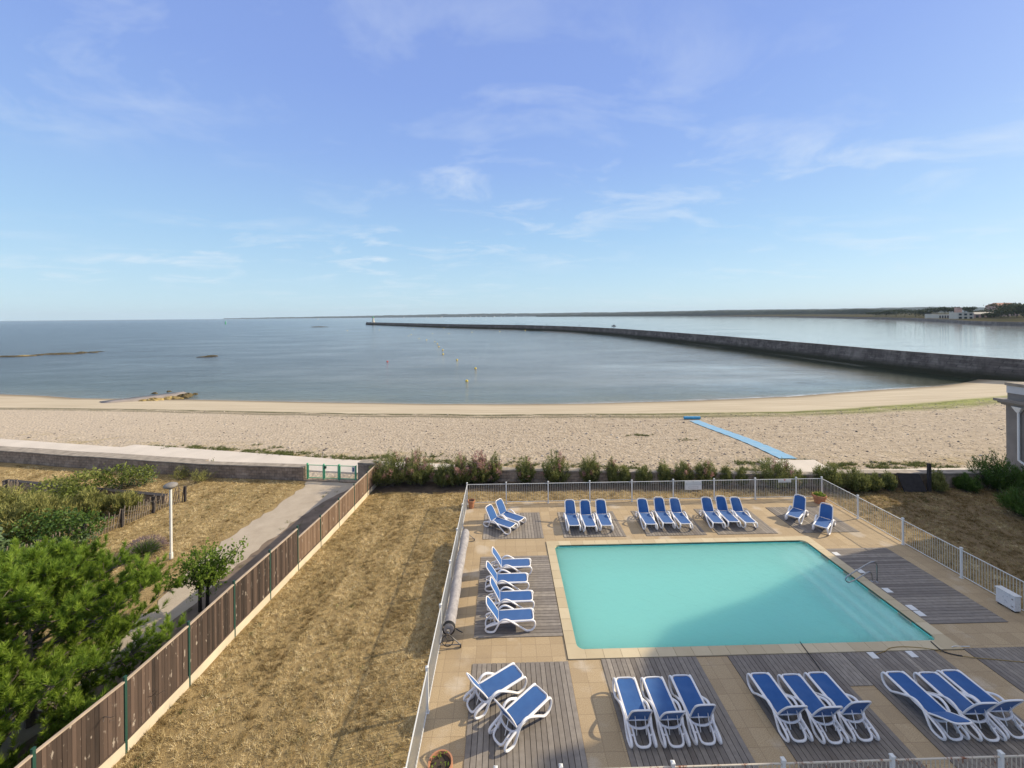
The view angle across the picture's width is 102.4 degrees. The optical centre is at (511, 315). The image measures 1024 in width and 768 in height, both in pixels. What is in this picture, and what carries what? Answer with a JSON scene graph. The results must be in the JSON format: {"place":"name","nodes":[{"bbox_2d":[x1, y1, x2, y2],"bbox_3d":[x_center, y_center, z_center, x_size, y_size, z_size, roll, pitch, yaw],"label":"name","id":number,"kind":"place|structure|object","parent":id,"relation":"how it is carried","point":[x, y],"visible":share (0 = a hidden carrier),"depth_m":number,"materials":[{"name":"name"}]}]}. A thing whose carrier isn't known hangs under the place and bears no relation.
{"place":"outdoors","nodes":[
{"label":"outdoors","id":0,"kind":"place"},
{"bbox_2d":[0,481,353,760],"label":"gravel path","id":1,"kind":"structure","parent":0,"point":[267,526],"depth_m":20.97,"materials":[{"name":"gravel"}]},
{"bbox_2d":[0,379,1018,478],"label":"beach","id":2,"kind":"structure","parent":0,"point":[24,417],"depth_m":45.91,"materials":[{"name":"sand"}]},
{"bbox_2d":[100,392,185,402],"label":"slipway","id":3,"kind":"structure","parent":2,"relation":"on","point":[132,399],"depth_m":72.73,"materials":[{"name":"concrete"}]},
{"bbox_2d":[17,400,1005,469],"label":"pebbles","id":4,"kind":"object","parent":2,"relation":"on","point":[641,437],"visible":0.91,"depth_m":41.23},
{"bbox_2d":[149,433,960,470],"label":"beach weeds","id":5,"kind":"object","parent":2,"relation":"on","point":[737,462],"visible":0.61,"depth_m":32.42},
{"bbox_2d":[683,416,794,458],"bbox_3d":[22.074,12.041,41.861,1.997,1.392,18.196,-1,0,1],"label":"beach mat","id":6,"kind":"object","parent":2,"relation":"on","point":[772,451],"visible":1,"depth_m":39.54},
{"bbox_2d":[0,316,1023,403],"bbox_3d":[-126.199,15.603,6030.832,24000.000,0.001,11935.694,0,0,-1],"label":"sea","id":7,"kind":"structure","parent":0,"point":[332,360],"depth_m":139.83,"materials":[{"name":"liquid"}]},
{"bbox_2d":[366,322,1023,381],"bbox_3d":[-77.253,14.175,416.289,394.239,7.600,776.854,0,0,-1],"label":"breakwater","id":8,"kind":"object","parent":7,"relation":"in","point":[987,368],"visible":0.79,"depth_m":120.73,"materials":[{"name":"stone"}]},
{"bbox_2d":[726,316,1023,325],"bbox_3d":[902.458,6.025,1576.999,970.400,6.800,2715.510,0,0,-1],"label":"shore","id":9,"kind":"structure","parent":7,"relation":"in","point":[980,322],"depth_m":634.72,"materials":[{"name":"stone"}]},
{"bbox_2d":[0,462,1023,767],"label":"ground","id":10,"kind":"structure","parent":0,"point":[354,740],"depth_m":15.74,"materials":[{"name":"plant"}]},
{"bbox_2d":[0,482,38,517],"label":"garden shrub","id":11,"kind":"object","parent":10,"relation":"on","point":[8,496],"visible":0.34,"depth_m":23.13,"materials":[{"name":"green plant"}]},
{"bbox_2d":[0,488,81,543],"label":"garden shrub","id":12,"kind":"object","parent":10,"relation":"on","point":[30,504],"visible":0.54,"depth_m":21.52,"materials":[{"name":"green plant"}]},
{"bbox_2d":[0,535,83,624],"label":"pine tree","id":13,"kind":"object","parent":10,"relation":"on","point":[14,547],"visible":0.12,"depth_m":14.84,"materials":[{"name":"green plant"}]},
{"bbox_2d":[0,668,83,767],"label":"pine tree","id":14,"kind":"object","parent":10,"relation":"on","point":[7,696],"visible":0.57,"depth_m":10.04,"materials":[{"name":"green plant"}]},
{"bbox_2d":[0,506,115,557],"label":"leafy shrub","id":15,"kind":"object","parent":10,"relation":"on","point":[61,528],"visible":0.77,"depth_m":20.58,"materials":[{"name":"green plant"}]},
{"bbox_2d":[2,479,167,503],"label":"retaining wall","id":16,"kind":"structure","parent":10,"relation":"on","point":[28,485],"depth_m":26.18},
{"bbox_2d":[65,487,112,520],"bbox_3d":[-24.006,10.653,23.483,2.423,1.885,2.628,0,0,-1],"label":"garden shrub","id":17,"kind":"object","parent":10,"relation":"on","point":[101,502],"visible":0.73,"depth_m":23.25,"materials":[{"name":"green plant"}]},
{"bbox_2d":[0,532,186,748],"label":"pine tree","id":18,"kind":"object","parent":10,"relation":"on","point":[62,593],"visible":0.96,"depth_m":11.83,"materials":[{"name":"green plant"}]},
{"bbox_2d":[27,461,160,505],"bbox_3d":[-26.267,10.519,25.547,6.619,2.110,3.840,0,0,-27],"label":"leafy shrub","id":19,"kind":"object","parent":10,"relation":"on","point":[65,489],"visible":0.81,"depth_m":25.79,"materials":[{"name":"green plant"}]},
{"bbox_2d":[2,486,186,549],"bbox_3d":[-21.718,11.019,21.636,0.850,1.156,8.450,-1,0,23],"label":"paling fence","id":20,"kind":"object","parent":10,"relation":"on","point":[121,520],"visible":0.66,"depth_m":23.00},
{"bbox_2d":[0,446,208,476],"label":"stone wall","id":21,"kind":"structure","parent":10,"relation":"on","point":[72,459],"depth_m":31.41,"materials":[{"name":"stone"}]},
{"bbox_2d":[103,488,145,514],"bbox_3d":[-22.608,10.768,24.087,1.944,1.544,2.106,0,0,-1],"label":"garden shrub","id":22,"kind":"object","parent":10,"relation":"on","point":[131,498],"visible":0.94,"depth_m":23.77,"materials":[{"name":"green plant"}]},
{"bbox_2d":[115,534,168,561],"bbox_3d":[-17.734,11.007,19.837,2.127,0.901,2.111,0,0,-1],"label":"lavender bush","id":23,"kind":"object","parent":10,"relation":"on","point":[148,545],"visible":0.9,"depth_m":19.81,"materials":[{"name":"green plant"}]},
{"bbox_2d":[163,482,177,559],"bbox_3d":[-16.076,9.666,19.416,0.560,3.590,0.560,0,0,-1],"label":"lamp post","id":24,"kind":"object","parent":10,"relation":"on","point":[169,486],"visible":1,"depth_m":19.37,"materials":[{"name":"metal"}]},
{"bbox_2d":[4,489,348,765],"bbox_3d":[-11.461,11.419,16.662,3.440,0.001,23.110,-1,0,4],"label":"soil strip","id":25,"kind":"object","parent":10,"relation":"on","point":[308,519],"visible":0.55,"depth_m":18.41,"materials":[{"name":"soil"}]},
{"bbox_2d":[162,535,248,611],"bbox_3d":[-11.936,10.156,16.041,2.811,2.599,1.635,0,0,-1],"label":"young tree","id":26,"kind":"object","parent":25,"relation":"on","point":[208,576],"visible":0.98,"depth_m":15.93,"materials":[{"name":"green plant"}]},
{"bbox_2d":[14,461,377,767],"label":"board fence","id":27,"kind":"object","parent":10,"relation":"on","point":[173,669],"visible":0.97,"depth_m":12.36,"materials":[{"name":"brown wood"}]},
{"bbox_2d":[197,461,306,480],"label":"stone wall","id":28,"kind":"structure","parent":10,"relation":"on","point":[268,471],"depth_m":29.04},
{"bbox_2d":[303,463,358,482],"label":"garden gate","id":29,"kind":"structure","parent":10,"relation":"on","point":[339,478],"depth_m":28.53,"materials":[{"name":"metal"}]},
{"bbox_2d":[0,439,990,473],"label":"promenade","id":30,"kind":"structure","parent":10,"relation":"on","point":[233,456],"depth_m":33.90,"materials":[{"name":"concrete"}]},
{"bbox_2d":[133,489,937,767],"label":"lawn weeds","id":31,"kind":"object","parent":10,"relation":"on","point":[413,600],"visible":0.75,"depth_m":22.02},
{"bbox_2d":[379,467,828,486],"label":"stone wall","id":32,"kind":"structure","parent":10,"relation":"on","point":[508,474],"depth_m":27.68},
{"bbox_2d":[369,482,855,494],"bbox_3d":[6.190,11.267,27.040,30.900,0.001,2.176,0,0,1],"label":"planting bed","id":33,"kind":"object","parent":10,"relation":"on","point":[429,487],"visible":0.61,"depth_m":27.02,"materials":[{"name":"soil"}]},
{"bbox_2d":[369,449,411,487],"bbox_3d":[-8.221,10.155,27.922,3.082,2.504,3.024,0,0,-1],"label":"tamarisk bush","id":34,"kind":"object","parent":33,"relation":"on","point":[390,477],"visible":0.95,"depth_m":27.43,"materials":[{"name":"green plant"}]},
{"bbox_2d":[398,446,435,485],"bbox_3d":[-6.391,10.086,27.852,2.540,2.610,2.621,0,0,-1],"label":"tamarisk bush","id":35,"kind":"object","parent":33,"relation":"on","point":[415,474],"visible":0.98,"depth_m":27.53,"materials":[{"name":"green plant"}]},
{"bbox_2d":[433,463,455,486],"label":"tamarisk bush","id":36,"kind":"object","parent":33,"relation":"on","point":[441,476],"visible":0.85,"depth_m":27.27,"materials":[{"name":"green plant"}]},
{"bbox_2d":[446,453,472,486],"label":"tamarisk bush","id":37,"kind":"object","parent":33,"relation":"on","point":[460,472],"visible":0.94,"depth_m":27.34,"materials":[{"name":"green plant"}]},
{"bbox_2d":[466,451,492,483],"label":"tamarisk bush","id":38,"kind":"object","parent":33,"relation":"on","point":[481,472],"visible":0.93,"depth_m":27.52,"materials":[{"name":"green plant"}]},
{"bbox_2d":[487,450,502,484],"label":"tamarisk bush","id":39,"kind":"object","parent":33,"relation":"on","point":[495,474],"visible":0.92,"depth_m":27.78,"materials":[{"name":"green plant"}]},
{"bbox_2d":[514,454,535,484],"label":"tamarisk bush","id":40,"kind":"object","parent":33,"relation":"on","point":[527,474],"visible":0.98,"depth_m":27.61,"materials":[{"name":"green plant"}]},
{"bbox_2d":[540,449,571,484],"bbox_3d":[2.979,10.119,27.850,2.127,2.379,2.091,-1,0,-29],"label":"tamarisk bush","id":41,"kind":"object","parent":33,"relation":"on","point":[553,475],"visible":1,"depth_m":27.57,"materials":[{"name":"green plant"}]},
{"bbox_2d":[578,452,602,483],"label":"tamarisk bush","id":42,"kind":"object","parent":33,"relation":"on","point":[592,472],"visible":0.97,"depth_m":27.42,"materials":[{"name":"green plant"}]},
{"bbox_2d":[656,459,672,484],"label":"tamarisk bush","id":43,"kind":"object","parent":33,"relation":"on","point":[664,470],"visible":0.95,"depth_m":27.27,"materials":[{"name":"green plant"}]},
{"bbox_2d":[672,459,694,485],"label":"tamarisk bush","id":44,"kind":"object","parent":33,"relation":"on","point":[686,474],"visible":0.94,"depth_m":27.09,"materials":[{"name":"green plant"}]},
{"bbox_2d":[693,459,720,486],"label":"tamarisk bush","id":45,"kind":"object","parent":33,"relation":"on","point":[707,469],"visible":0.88,"depth_m":27.05,"materials":[{"name":"green plant"}]},
{"bbox_2d":[746,457,803,488],"bbox_3d":[17.280,10.223,27.043,3.313,2.045,3.032,0,0,-1],"label":"tamarisk bush","id":46,"kind":"object","parent":33,"relation":"on","point":[777,469],"visible":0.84,"depth_m":26.79,"materials":[{"name":"green plant"}]},
{"bbox_2d":[812,461,847,491],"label":"tamarisk bush","id":47,"kind":"object","parent":33,"relation":"on","point":[834,478],"visible":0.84,"depth_m":26.31,"materials":[{"name":"green plant"}]},
{"bbox_2d":[842,466,872,492],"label":"tamarisk bush","id":48,"kind":"object","parent":10,"relation":"on","point":[855,482],"visible":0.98,"depth_m":25.95,"materials":[{"name":"green plant"}]},
{"bbox_2d":[897,473,926,491],"bbox_3d":[25.351,10.554,26.129,1.527,1.050,0.422,0,0,2],"label":"board","id":49,"kind":"object","parent":10,"relation":"on","point":[911,482],"visible":1,"depth_m":26.11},
{"bbox_2d":[836,470,1021,487],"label":"stone wall","id":50,"kind":"structure","parent":10,"relation":"on","point":[949,474],"depth_m":26.68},
{"bbox_2d":[926,466,950,491],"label":"tamarisk bush","id":51,"kind":"object","parent":10,"relation":"on","point":[939,484],"visible":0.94,"depth_m":25.85,"materials":[{"name":"green plant"}]},
{"bbox_2d":[951,472,983,492],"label":"tamarisk bush","id":52,"kind":"object","parent":10,"relation":"on","point":[965,482],"visible":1,"depth_m":25.93,"materials":[{"name":"green plant"}]},
{"bbox_2d":[964,448,1023,491],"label":"tamarisk bush","id":53,"kind":"object","parent":10,"relation":"on","point":[999,476],"visible":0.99,"depth_m":25.90,"materials":[{"name":"green plant"}]},
{"bbox_2d":[993,382,1023,469],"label":"grey house","id":54,"kind":"structure","parent":10,"relation":"on","point":[1013,401],"depth_m":28.51,"materials":[{"name":"white paint"}]},
{"bbox_2d":[993,481,1023,516],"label":"round bush","id":55,"kind":"object","parent":10,"relation":"on","point":[1013,500],"visible":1,"depth_m":22.95,"materials":[{"name":"green plant"}]},
{"bbox_2d":[0,0,1023,320],"label":"sky","id":56,"kind":"structure","parent":0,"point":[160,159],"materials":[{"name":"blue"}]},
{"bbox_2d":[224,307,984,318],"bbox_3d":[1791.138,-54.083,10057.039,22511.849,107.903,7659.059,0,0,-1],"label":"hills","id":57,"kind":"structure","parent":0,"point":[530,314],"depth_m":8589.97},
{"bbox_2d":[536,309,895,316],"bbox_3d":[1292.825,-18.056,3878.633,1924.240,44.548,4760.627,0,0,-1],"label":"woods","id":58,"kind":"object","parent":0,"point":[786,312],"visible":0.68,"depth_m":3427.04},
{"bbox_2d":[417,497,1023,767],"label":"pool terrace","id":59,"kind":"structure","parent":0,"point":[445,726],"depth_m":13.63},
{"bbox_2d":[403,486,466,767],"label":"pool fence","id":60,"kind":"object","parent":59,"relation":"on","point":[412,759],"visible":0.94,"depth_m":13.04,"materials":[{"name":"metal"}]},
{"bbox_2d":[428,749,452,767],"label":"terracotta pot","id":61,"kind":"object","parent":59,"relation":"on","point":[441,758],"visible":1,"depth_m":10.09,"materials":[{"name":"ceramic"}]},
{"bbox_2d":[440,529,474,647],"bbox_3d":[-2.176,10.948,17.354,0.788,0.739,6.904,0,0,-1],"label":"cover reel","id":62,"kind":"object","parent":59,"relation":"on","point":[449,628],"visible":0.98,"depth_m":15.91,"materials":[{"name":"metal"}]},
{"bbox_2d":[483,512,543,538],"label":"wooden deck","id":63,"kind":"structure","parent":59,"relation":"on","point":[531,528],"depth_m":21.73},
{"bbox_2d":[483,504,517,534],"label":"sun lounger","id":64,"kind":"object","parent":63,"relation":"on","point":[498,521],"visible":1,"depth_m":21.95,"materials":[{"name":"blue plastic"}]},
{"bbox_2d":[495,498,525,527],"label":"sun lounger","id":65,"kind":"object","parent":63,"relation":"on","point":[505,513],"visible":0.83,"depth_m":22.67,"materials":[{"name":"blue plastic"}]},
{"bbox_2d":[474,555,562,637],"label":"wooden deck","id":66,"kind":"structure","parent":59,"relation":"on","point":[545,608],"depth_m":16.09,"materials":[{"name":"wood"}]},
{"bbox_2d":[485,561,528,591],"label":"sun lounger","id":67,"kind":"object","parent":66,"relation":"on","point":[509,578],"visible":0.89,"depth_m":17.13,"materials":[{"name":"fabric"}]},
{"bbox_2d":[485,596,535,632],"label":"sun lounger","id":68,"kind":"object","parent":66,"relation":"on","point":[512,615],"visible":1,"depth_m":14.96,"materials":[{"name":"fabric"}]},
{"bbox_2d":[487,576,534,611],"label":"sun lounger","id":69,"kind":"object","parent":66,"relation":"on","point":[514,597],"visible":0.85,"depth_m":16.02,"materials":[{"name":"fabric"}]},
{"bbox_2d":[491,546,531,575],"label":"sun lounger","id":70,"kind":"object","parent":66,"relation":"on","point":[514,563],"visible":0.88,"depth_m":18.18,"materials":[{"name":"fabric"}]},
{"bbox_2d":[463,661,587,767],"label":"wooden deck","id":71,"kind":"structure","parent":59,"relation":"on","point":[553,738],"depth_m":11.23,"materials":[{"name":"wood"}]},
{"bbox_2d":[463,662,526,719],"bbox_3d":[-0.486,10.793,12.232,1.842,0.977,0.802,-1,0,-34],"label":"sun lounger","id":72,"kind":"object","parent":71,"relation":"on","point":[496,684],"visible":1,"depth_m":12.17,"materials":[{"name":"fabric"}]},
{"bbox_2d":[488,683,551,752],"bbox_3d":[0.254,10.761,11.427,1.842,1.027,0.802,0,0,-43],"label":"sun lounger","id":73,"kind":"object","parent":71,"relation":"on","point":[523,708],"visible":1,"depth_m":11.37,"materials":[{"name":"fabric"}]},
{"bbox_2d":[557,511,626,537],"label":"wooden deck","id":74,"kind":"structure","parent":59,"relation":"on","point":[576,532],"depth_m":21.57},
{"bbox_2d":[563,499,580,530],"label":"sun lounger","id":75,"kind":"object","parent":74,"relation":"on","point":[570,517],"visible":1,"depth_m":22.49,"materials":[{"name":"blue plastic"}]},
{"bbox_2d":[578,499,597,531],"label":"sun lounger","id":76,"kind":"object","parent":74,"relation":"on","point":[586,517],"visible":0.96,"depth_m":22.34,"materials":[{"name":"blue plastic"}]},
{"bbox_2d":[594,499,613,530],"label":"sun lounger","id":77,"kind":"object","parent":74,"relation":"on","point":[602,517],"visible":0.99,"depth_m":22.45,"materials":[{"name":"blue plastic"}]},
{"bbox_2d":[466,476,822,504],"bbox_3d":[8.126,10.567,24.974,21.770,1.325,0.120,0,0,-1],"label":"pool fence","id":78,"kind":"object","parent":59,"relation":"on","point":[632,481],"visible":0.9,"depth_m":24.97,"materials":[{"name":"metal"}]},
{"bbox_2d":[631,510,706,535],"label":"wooden deck","id":79,"kind":"structure","parent":59,"relation":"on","point":[666,530],"depth_m":21.62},
{"bbox_2d":[635,498,657,529],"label":"sun lounger","id":80,"kind":"object","parent":79,"relation":"on","point":[645,516],"visible":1,"depth_m":22.54,"materials":[{"name":"blue plastic"}]},
{"bbox_2d":[651,497,675,528],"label":"sun lounger","id":81,"kind":"object","parent":79,"relation":"on","point":[661,513],"visible":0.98,"depth_m":22.63,"materials":[{"name":"blue plastic"}]},
{"bbox_2d":[668,497,692,529],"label":"sun lounger","id":82,"kind":"object","parent":79,"relation":"on","point":[678,515],"visible":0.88,"depth_m":22.57,"materials":[{"name":"blue plastic"}]},
{"bbox_2d":[601,656,757,767],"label":"wooden deck","id":83,"kind":"structure","parent":59,"relation":"on","point":[732,749],"depth_m":11.20,"materials":[{"name":"wood"}]},
{"bbox_2d":[612,677,657,748],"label":"sun lounger","id":84,"kind":"object","parent":83,"relation":"on","point":[632,702],"visible":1,"depth_m":11.40,"materials":[{"name":"fabric"}]},
{"bbox_2d":[640,676,690,747],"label":"sun lounger","id":85,"kind":"object","parent":83,"relation":"on","point":[662,701],"visible":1,"depth_m":11.40,"materials":[{"name":"fabric"}]},
{"bbox_2d":[668,674,722,745],"bbox_3d":[5.102,10.717,11.613,0.802,1.031,1.842,0,0,-1],"label":"sun lounger","id":86,"kind":"object","parent":83,"relation":"on","point":[691,698],"visible":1,"depth_m":11.33,"materials":[{"name":"fabric"}]},
{"bbox_2d":[694,508,777,534],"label":"wooden deck","id":87,"kind":"structure","parent":59,"relation":"on","point":[750,528],"depth_m":21.74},
{"bbox_2d":[699,497,725,528],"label":"sun lounger","id":88,"kind":"object","parent":87,"relation":"on","point":[712,516],"visible":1,"depth_m":22.62,"materials":[{"name":"blue plastic"}]},
{"bbox_2d":[714,495,740,527],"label":"sun lounger","id":89,"kind":"object","parent":87,"relation":"on","point":[723,511],"visible":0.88,"depth_m":22.69,"materials":[{"name":"blue plastic"}]},
{"bbox_2d":[728,497,757,528],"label":"sun lounger","id":90,"kind":"object","parent":87,"relation":"on","point":[739,511],"visible":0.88,"depth_m":22.55,"materials":[{"name":"blue plastic"}]},
{"bbox_2d":[546,536,962,659],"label":"swimming pool","id":91,"kind":"structure","parent":59,"relation":"in","point":[654,598],"depth_m":16.25,"materials":[{"name":"teal liquid"}]},
{"bbox_2d":[494,750,1023,767],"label":"pool fence","id":92,"kind":"object","parent":59,"relation":"on","point":[892,759],"visible":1,"depth_m":9.29,"materials":[{"name":"metal"}]},
{"bbox_2d":[766,506,859,532],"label":"wooden deck","id":93,"kind":"structure","parent":59,"relation":"on","point":[805,526],"depth_m":22.21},
{"bbox_2d":[785,494,808,524],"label":"sun lounger","id":94,"kind":"object","parent":93,"relation":"on","point":[798,510],"visible":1,"depth_m":22.89,"materials":[{"name":"blue plastic"}]},
{"bbox_2d":[812,502,835,534],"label":"sun lounger","id":95,"kind":"object","parent":93,"relation":"on","point":[825,519],"visible":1,"depth_m":21.82,"materials":[{"name":"blue plastic"}]},
{"bbox_2d":[727,653,925,767],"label":"wooden deck","id":96,"kind":"structure","parent":59,"relation":"on","point":[775,665],"depth_m":11.18,"materials":[{"name":"wood"}]},
{"bbox_2d":[746,672,813,742],"bbox_3d":[7.508,10.717,11.663,0.802,0.989,1.842,0,0,-2],"label":"sun lounger","id":97,"kind":"object","parent":96,"relation":"on","point":[775,697],"visible":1,"depth_m":11.49,"materials":[{"name":"fabric"}]},
{"bbox_2d":[777,673,849,744],"bbox_3d":[8.409,10.704,11.612,0.802,0.999,1.842,0,0,-2],"label":"sun lounger","id":98,"kind":"object","parent":96,"relation":"on","point":[801,689],"visible":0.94,"depth_m":11.43,"materials":[{"name":"fabric"}]},
{"bbox_2d":[803,671,879,741],"bbox_3d":[9.248,10.682,11.669,0.802,1.028,1.842,0,0,-2],"label":"sun lounger","id":99,"kind":"object","parent":96,"relation":"on","point":[830,689],"visible":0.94,"depth_m":11.46,"materials":[{"name":"fabric"}]},
{"bbox_2d":[820,653,873,685],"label":"wooden deck","id":100,"kind":"structure","parent":59,"relation":"on","point":[846,670],"depth_m":13.03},
{"bbox_2d":[827,547,1007,623],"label":"wooden deck","id":101,"kind":"structure","parent":59,"relation":"on","point":[931,597],"depth_m":16.83,"materials":[{"name":"wood"}]},
{"bbox_2d":[823,479,1023,610],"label":"pool fence","id":102,"kind":"object","parent":59,"relation":"on","point":[960,549],"visible":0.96,"depth_m":19.09,"materials":[{"name":"metal"}]},
{"bbox_2d":[842,650,1023,767],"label":"wooden deck","id":103,"kind":"structure","parent":59,"relation":"on","point":[868,667],"depth_m":11.55,"materials":[{"name":"wood"}]},
{"bbox_2d":[881,671,972,740],"bbox_3d":[11.612,10.815,11.576,0.802,0.722,2.027,0,0,-2],"label":"sun lounger","id":104,"kind":"object","parent":103,"relation":"on","point":[922,699],"visible":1,"depth_m":11.42,"materials":[{"name":"fabric"}]},
{"bbox_2d":[913,671,1006,741],"bbox_3d":[12.550,10.660,11.638,0.802,1.016,1.842,-1,0,0],"label":"sun lounger","id":105,"kind":"object","parent":103,"relation":"on","point":[960,703],"visible":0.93,"depth_m":11.43,"materials":[{"name":"fabric"}]},
{"bbox_2d":[936,669,1023,738],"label":"sun lounger","id":106,"kind":"object","parent":103,"relation":"on","point":[963,682],"visible":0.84,"depth_m":11.58,"materials":[{"name":"fabric"}]},
{"bbox_2d":[963,647,1023,692],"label":"wooden deck","id":107,"kind":"structure","parent":59,"relation":"on","point":[1011,672],"depth_m":13.29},
{"bbox_2d":[995,585,1021,612],"bbox_3d":[18.925,10.815,15.718,0.270,0.639,0.640,0,0,-1],"label":"equipment box","id":108,"kind":"object","parent":59,"relation":"on","point":[1008,598],"visible":1,"depth_m":15.62,"materials":[{"name":"white paint"}]},
{"bbox_2d":[719,312,1023,321],"bbox_3d":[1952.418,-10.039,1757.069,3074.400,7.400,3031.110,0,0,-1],"label":"headland","id":109,"kind":"structure","parent":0,"point":[1019,318],"depth_m":1074.59,"materials":[{"name":"green plant"}]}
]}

